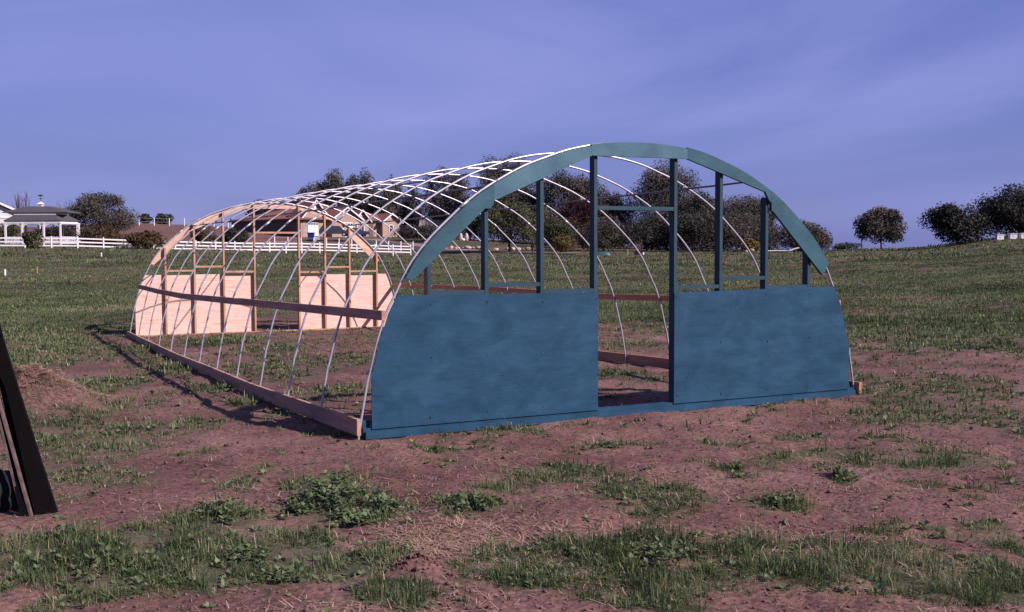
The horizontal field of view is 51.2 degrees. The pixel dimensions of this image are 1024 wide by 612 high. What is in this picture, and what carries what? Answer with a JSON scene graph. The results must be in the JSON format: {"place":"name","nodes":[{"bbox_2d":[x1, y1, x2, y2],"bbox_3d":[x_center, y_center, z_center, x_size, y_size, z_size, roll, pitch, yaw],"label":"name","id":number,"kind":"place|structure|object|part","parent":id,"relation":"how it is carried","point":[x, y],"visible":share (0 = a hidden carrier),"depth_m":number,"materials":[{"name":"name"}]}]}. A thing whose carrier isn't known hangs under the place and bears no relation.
{"place":"outdoors","nodes":[
{"label":"outdoors","id":0,"kind":"place"},
{"bbox_2d":[335,240,575,253],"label":"fence","id":1,"kind":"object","parent":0,"point":[372,242],"depth_m":154.57,"materials":[{"name":"wood"}]},
{"bbox_2d":[319,226,346,236],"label":"parked car","id":2,"kind":"object","parent":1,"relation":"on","point":[335,230],"visible":0.63,"depth_m":166.70,"materials":[{"name":"paint"}]},
{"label":"side window","id":3,"kind":"part","parent":2,"relation":"part of","materials":[{"name":"grey glass"}]},
{"bbox_2d":[346,228,369,236],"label":"parked car","id":4,"kind":"object","parent":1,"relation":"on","point":[362,233],"visible":0.57,"depth_m":169.15,"materials":[{"name":"blue paint"}]},
{"bbox_2d":[365,239,579,252],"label":"path","id":5,"kind":"structure","parent":0,"point":[410,243],"depth_m":163.81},
{"bbox_2d":[0,223,1023,611],"bbox_3d":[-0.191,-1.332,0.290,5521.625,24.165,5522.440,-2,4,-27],"label":"ground","id":6,"kind":"structure","parent":0,"point":[180,479],"depth_m":8.52,"materials":[{"name":"soil"}]},
{"bbox_2d":[0,469,18,511],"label":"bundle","id":7,"kind":"object","parent":6,"relation":"on","point":[8,500],"visible":0.47,"depth_m":6.99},
{"bbox_2d":[0,223,20,240],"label":"shrub","id":8,"kind":"object","parent":6,"relation":"on","point":[13,230],"visible":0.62,"depth_m":132.55,"materials":[{"name":"green plant"}]},
{"bbox_2d":[0,413,21,515],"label":"plank","id":9,"kind":"object","parent":6,"relation":"on","point":[2,430],"visible":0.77,"depth_m":6.92,"materials":[{"name":"brown wood"}]},
{"bbox_2d":[0,395,28,516],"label":"plank","id":10,"kind":"object","parent":6,"relation":"on","point":[21,501],"visible":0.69,"depth_m":6.88,"materials":[{"name":"brown wood"}]},
{"bbox_2d":[0,398,32,515],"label":"plank","id":11,"kind":"object","parent":6,"relation":"on","point":[17,466],"visible":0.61,"depth_m":6.90,"materials":[{"name":"brown wood"}]},
{"bbox_2d":[0,368,34,514],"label":"plank","id":12,"kind":"object","parent":6,"relation":"on","point":[9,418],"visible":0.41,"depth_m":7.08,"materials":[{"name":"brown wood"}]},
{"bbox_2d":[0,202,40,240],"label":"barn","id":13,"kind":"structure","parent":6,"relation":"on","point":[3,208],"depth_m":141.18,"materials":[{"name":"white"}]},
{"bbox_2d":[11,191,31,231],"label":"bare tree","id":14,"kind":"object","parent":6,"relation":"on","point":[19,203],"visible":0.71,"depth_m":159.34,"materials":[{"name":"grey plant"}]},
{"bbox_2d":[0,325,57,514],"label":"plank","id":15,"kind":"object","parent":6,"relation":"on","point":[42,496],"visible":0.9,"depth_m":6.98,"materials":[{"name":"black wood"}]},
{"bbox_2d":[20,229,45,248],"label":"shrub","id":16,"kind":"object","parent":6,"relation":"on","point":[32,239],"visible":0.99,"depth_m":107.33,"materials":[{"name":"green plant"}]},
{"bbox_2d":[2,194,81,244],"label":"gazebo","id":17,"kind":"object","parent":6,"relation":"on","point":[42,215],"visible":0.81,"depth_m":121.73,"materials":[{"name":"white wood"}]},
{"bbox_2d":[35,225,82,240],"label":"shrub","id":18,"kind":"object","parent":6,"relation":"on","point":[53,232],"visible":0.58,"depth_m":132.64,"materials":[{"name":"green plant"}]},
{"bbox_2d":[73,223,125,245],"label":"shrub","id":19,"kind":"object","parent":6,"relation":"on","point":[106,231],"visible":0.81,"depth_m":117.01,"materials":[{"name":"green plant"}]},
{"bbox_2d":[62,190,142,233],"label":"oak tree","id":20,"kind":"object","parent":6,"relation":"on","point":[94,205],"visible":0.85,"depth_m":148.17,"materials":[{"name":"green plant"}]},
{"bbox_2d":[137,213,152,223],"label":"tree","id":21,"kind":"object","parent":6,"relation":"on","point":[146,218],"visible":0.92,"depth_m":230.52,"materials":[{"name":"green plant"}]},
{"bbox_2d":[123,229,168,248],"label":"shrub","id":22,"kind":"object","parent":6,"relation":"on","point":[144,240],"visible":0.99,"depth_m":112.24,"materials":[{"name":"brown plant"}]},
{"bbox_2d":[152,213,173,223],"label":"tree","id":23,"kind":"object","parent":6,"relation":"on","point":[166,217],"visible":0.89,"depth_m":232.48,"materials":[{"name":"green plant"}]},
{"bbox_2d":[134,218,230,227],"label":"wire fence","id":24,"kind":"object","parent":6,"relation":"on","point":[184,222],"visible":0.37,"depth_m":205.55,"materials":[{"name":"wood"}]},
{"bbox_2d":[190,226,218,243],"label":"shrub","id":25,"kind":"object","parent":6,"relation":"on","point":[200,236],"visible":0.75,"depth_m":139.16,"materials":[{"name":"green plant"}]},
{"bbox_2d":[0,236,410,255],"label":"rail fence","id":26,"kind":"object","parent":6,"relation":"on","point":[234,246],"visible":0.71,"depth_m":121.03,"materials":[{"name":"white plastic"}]},
{"bbox_2d":[218,227,249,244],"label":"shrub","id":27,"kind":"object","parent":6,"relation":"on","point":[230,234],"visible":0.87,"depth_m":145.11,"materials":[{"name":"green plant"}]},
{"bbox_2d":[242,199,282,216],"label":"tree","id":28,"kind":"object","parent":6,"relation":"on","point":[260,211],"visible":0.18,"depth_m":219.83,"materials":[{"name":"green plant"}]},
{"bbox_2d":[296,181,323,203],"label":"eucalyptus tree","id":29,"kind":"object","parent":6,"relation":"on","point":[310,187],"visible":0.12,"depth_m":212.13,"materials":[{"name":"green plant"}]},
{"bbox_2d":[307,232,314,238],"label":"wheelie bin","id":30,"kind":"object","parent":6,"relation":"on","point":[311,235],"visible":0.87,"depth_m":166.25,"materials":[{"name":"blue plastic"}]},
{"bbox_2d":[227,199,403,236],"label":"house","id":31,"kind":"structure","parent":6,"relation":"on","point":[277,223],"depth_m":181.02,"materials":[{"name":"beige paint"}]},
{"bbox_2d":[308,222,317,236],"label":"garage door","id":32,"kind":"structure","parent":31,"relation":"in","point":[312,227],"depth_m":177.06,"materials":[{"name":"white plastic"}]},
{"bbox_2d":[342,222,352,236],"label":"garage door","id":33,"kind":"structure","parent":31,"relation":"in","point":[347,223],"depth_m":179.67,"materials":[{"name":"white plastic"}]},
{"bbox_2d":[374,224,378,236],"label":"door","id":34,"kind":"structure","parent":31,"relation":"in","point":[376,226],"depth_m":185.33,"materials":[{"name":"white"}]},
{"bbox_2d":[315,180,334,203],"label":"eucalyptus tree","id":35,"kind":"object","parent":6,"relation":"on","point":[320,186],"visible":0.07,"depth_m":217.75,"materials":[{"name":"green plant"}]},
{"bbox_2d":[318,168,354,209],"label":"eucalyptus tree","id":36,"kind":"object","parent":6,"relation":"on","point":[335,181],"visible":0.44,"depth_m":213.82,"materials":[{"name":"green plant"}]},
{"bbox_2d":[274,236,424,250],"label":"rail fence","id":37,"kind":"object","parent":6,"relation":"on","point":[346,243],"visible":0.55,"depth_m":151.80,"materials":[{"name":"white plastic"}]},
{"bbox_2d":[345,167,379,212],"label":"eucalyptus tree","id":38,"kind":"object","parent":6,"relation":"on","point":[360,197],"visible":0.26,"depth_m":216.25,"materials":[{"name":"green plant"}]},
{"bbox_2d":[370,174,404,227],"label":"tree","id":39,"kind":"object","parent":6,"relation":"on","point":[389,194],"visible":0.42,"depth_m":210.09,"materials":[{"name":"green plant"}]},
{"bbox_2d":[363,193,429,233],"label":"tree","id":40,"kind":"object","parent":6,"relation":"on","point":[376,209],"visible":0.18,"depth_m":211.56,"materials":[{"name":"green plant"}]},
{"bbox_2d":[396,185,423,229],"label":"tree","id":41,"kind":"object","parent":6,"relation":"on","point":[406,203],"visible":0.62,"depth_m":203.12,"materials":[{"name":"green plant"}]},
{"bbox_2d":[390,224,466,239],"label":"hedge","id":42,"kind":"object","parent":6,"relation":"on","point":[425,232],"visible":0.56,"depth_m":169.33,"materials":[{"name":"green plant"}]},
{"bbox_2d":[419,219,443,226],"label":"shed","id":43,"kind":"structure","parent":6,"relation":"on","point":[422,222],"depth_m":191.37,"materials":[{"name":"beige paint"}]},
{"bbox_2d":[420,166,470,238],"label":"eucalyptus tree","id":44,"kind":"object","parent":6,"relation":"on","point":[443,202],"visible":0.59,"depth_m":193.81,"materials":[{"name":"green plant"}]},
{"bbox_2d":[438,200,490,240],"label":"tree","id":45,"kind":"object","parent":6,"relation":"on","point":[470,226],"visible":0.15,"depth_m":188.25,"materials":[{"name":"green plant"}]},
{"bbox_2d":[459,185,496,239],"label":"tree","id":46,"kind":"object","parent":6,"relation":"on","point":[477,190],"visible":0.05,"depth_m":190.00,"materials":[{"name":"green plant"}]},
{"bbox_2d":[127,142,861,439],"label":"hoop house","id":47,"kind":"structure","parent":6,"relation":"on","point":[456,358],"depth_m":11.47,"materials":[{"name":"teal wood"}]},
{"bbox_2d":[473,198,544,251],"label":"tree","id":48,"kind":"object","parent":6,"relation":"on","point":[511,219],"visible":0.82,"depth_m":139.37,"materials":[{"name":"green plant"}]},
{"bbox_2d":[0,421,1023,611],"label":"grass","id":49,"kind":"structure","parent":6,"relation":"on","point":[973,593],"depth_m":5.91,"materials":[{"name":"green plant"}]},
{"bbox_2d":[0,248,1023,348],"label":"grass","id":50,"kind":"structure","parent":6,"relation":"on","point":[48,312],"depth_m":38.37,"materials":[{"name":"green plant"}]},
{"bbox_2d":[0,335,1023,611],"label":"weeds","id":51,"kind":"object","parent":6,"relation":"on","point":[338,491],"visible":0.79,"depth_m":6.60,"materials":[{"name":"green plant"}]},
{"bbox_2d":[0,236,1023,270],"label":"grass","id":52,"kind":"structure","parent":6,"relation":"on","point":[563,258],"depth_m":90.96,"materials":[{"name":"green plant"}]},
{"bbox_2d":[0,331,1023,611],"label":"straw","id":53,"kind":"object","parent":6,"relation":"on","point":[418,531],"visible":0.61,"depth_m":6.40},
{"bbox_2d":[1,311,1023,436],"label":"grass","id":54,"kind":"structure","parent":6,"relation":"on","point":[920,410],"depth_m":14.92,"materials":[{"name":"green plant"}]},
{"bbox_2d":[475,151,549,242],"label":"eucalyptus tree","id":55,"kind":"object","parent":6,"relation":"on","point":[494,175],"visible":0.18,"depth_m":185.33,"materials":[{"name":"green plant"}]},
{"bbox_2d":[1,338,1023,611],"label":"soil clods","id":56,"kind":"object","parent":6,"relation":"on","point":[449,582],"visible":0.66,"depth_m":6.95,"materials":[{"name":"brown soil"}]},
{"bbox_2d":[516,187,556,244],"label":"tree","id":57,"kind":"object","parent":6,"relation":"on","point":[528,199],"visible":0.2,"depth_m":177.88,"materials":[{"name":"green plant"}]},
{"bbox_2d":[533,216,582,250],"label":"tree","id":58,"kind":"object","parent":6,"relation":"on","point":[550,224],"visible":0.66,"depth_m":148.51,"materials":[{"name":"green plant"}]},
{"bbox_2d":[526,168,599,247],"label":"eucalyptus tree","id":59,"kind":"object","parent":6,"relation":"on","point":[577,187],"visible":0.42,"depth_m":175.93,"materials":[{"name":"green plant"}]},
{"bbox_2d":[551,234,577,251],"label":"shrub","id":60,"kind":"object","parent":6,"relation":"on","point":[562,244],"visible":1,"depth_m":141.21,"materials":[{"name":"green plant"}]},
{"bbox_2d":[557,192,607,248],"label":"tree","id":61,"kind":"object","parent":6,"relation":"on","point":[583,207],"visible":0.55,"depth_m":160.27,"materials":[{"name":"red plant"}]},
{"bbox_2d":[580,173,609,247],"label":"eucalyptus tree","id":62,"kind":"object","parent":6,"relation":"on","point":[601,192],"visible":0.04,"depth_m":181.12,"materials":[{"name":"green plant"}]},
{"bbox_2d":[572,214,635,250],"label":"tree","id":63,"kind":"object","parent":6,"relation":"on","point":[603,237],"visible":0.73,"depth_m":146.46,"materials":[{"name":"green plant"}]},
{"bbox_2d":[597,251,610,254],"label":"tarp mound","id":64,"kind":"object","parent":6,"relation":"on","point":[603,253],"visible":0.76,"depth_m":129.56,"materials":[{"name":"plastic"}]},
{"bbox_2d":[597,190,634,247],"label":"tree","id":65,"kind":"object","parent":6,"relation":"on","point":[615,202],"visible":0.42,"depth_m":174.63,"materials":[{"name":"green plant"}]},
{"bbox_2d":[618,211,668,250],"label":"tree","id":66,"kind":"object","parent":6,"relation":"on","point":[644,233],"visible":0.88,"depth_m":146.99,"materials":[{"name":"green plant"}]},
{"bbox_2d":[621,158,702,249],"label":"eucalyptus tree","id":67,"kind":"object","parent":6,"relation":"on","point":[656,181],"visible":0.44,"depth_m":169.92,"materials":[{"name":"green plant"}]},
{"bbox_2d":[650,207,726,251],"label":"tree","id":68,"kind":"object","parent":6,"relation":"on","point":[690,227],"visible":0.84,"depth_m":145.78,"materials":[{"name":"green plant"}]},
{"bbox_2d":[680,190,724,250],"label":"tree","id":69,"kind":"object","parent":6,"relation":"on","point":[697,203],"visible":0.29,"depth_m":164.46,"materials":[{"name":"green plant"}]},
{"bbox_2d":[687,193,783,251],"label":"tree","id":70,"kind":"object","parent":6,"relation":"on","point":[746,204],"visible":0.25,"depth_m":164.25,"materials":[{"name":"green plant"}]},
{"bbox_2d":[697,210,778,251],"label":"tree","id":71,"kind":"object","parent":6,"relation":"on","point":[751,223],"visible":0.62,"depth_m":148.70,"materials":[{"name":"green plant"}]},
{"bbox_2d":[740,238,759,251],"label":"shrub","id":72,"kind":"object","parent":6,"relation":"on","point":[753,244],"visible":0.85,"depth_m":138.36,"materials":[{"name":"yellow plant"}]},
{"bbox_2d":[750,207,780,251],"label":"tree","id":73,"kind":"object","parent":6,"relation":"on","point":[775,246],"visible":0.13,"depth_m":162.59,"materials":[{"name":"green plant"}]},
{"bbox_2d":[769,219,832,251],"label":"tree","id":74,"kind":"object","parent":6,"relation":"on","point":[821,238],"visible":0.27,"depth_m":138.47,"materials":[{"name":"green plant"}]},
{"bbox_2d":[833,242,862,249],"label":"shrub","id":75,"kind":"object","parent":6,"relation":"on","point":[841,246],"visible":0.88,"depth_m":148.84,"materials":[{"name":"green plant"}]},
{"bbox_2d":[852,205,907,247],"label":"tree","id":76,"kind":"object","parent":6,"relation":"on","point":[872,222],"visible":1,"depth_m":117.71,"materials":[{"name":"green plant"}]},
{"bbox_2d":[916,201,992,245],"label":"oak tree","id":77,"kind":"object","parent":6,"relation":"on","point":[953,223],"visible":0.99,"depth_m":101.97,"materials":[{"name":"green plant"}]},
{"bbox_2d":[966,181,1023,237],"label":"oak tree","id":78,"kind":"object","parent":6,"relation":"on","point":[1006,210],"visible":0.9,"depth_m":109.68,"materials":[{"name":"green plant"}]},
{"bbox_2d":[994,234,1004,239],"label":"white box","id":79,"kind":"object","parent":6,"relation":"on","point":[999,236],"visible":1,"depth_m":100.56,"materials":[{"name":"plastic"}]},
{"bbox_2d":[1007,233,1017,238],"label":"white box","id":80,"kind":"object","parent":6,"relation":"on","point":[1012,235],"visible":1,"depth_m":100.55,"materials":[{"name":"plastic"}]},
{"bbox_2d":[1018,233,1023,238],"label":"white box","id":81,"kind":"object","parent":6,"relation":"on","point":[1021,235],"visible":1,"depth_m":100.56,"materials":[{"name":"plastic"}]},
{"bbox_2d":[0,0,1023,249],"label":"sky","id":82,"kind":"structure","parent":0,"point":[191,110],"materials":[{"name":"blue"}]}
]}

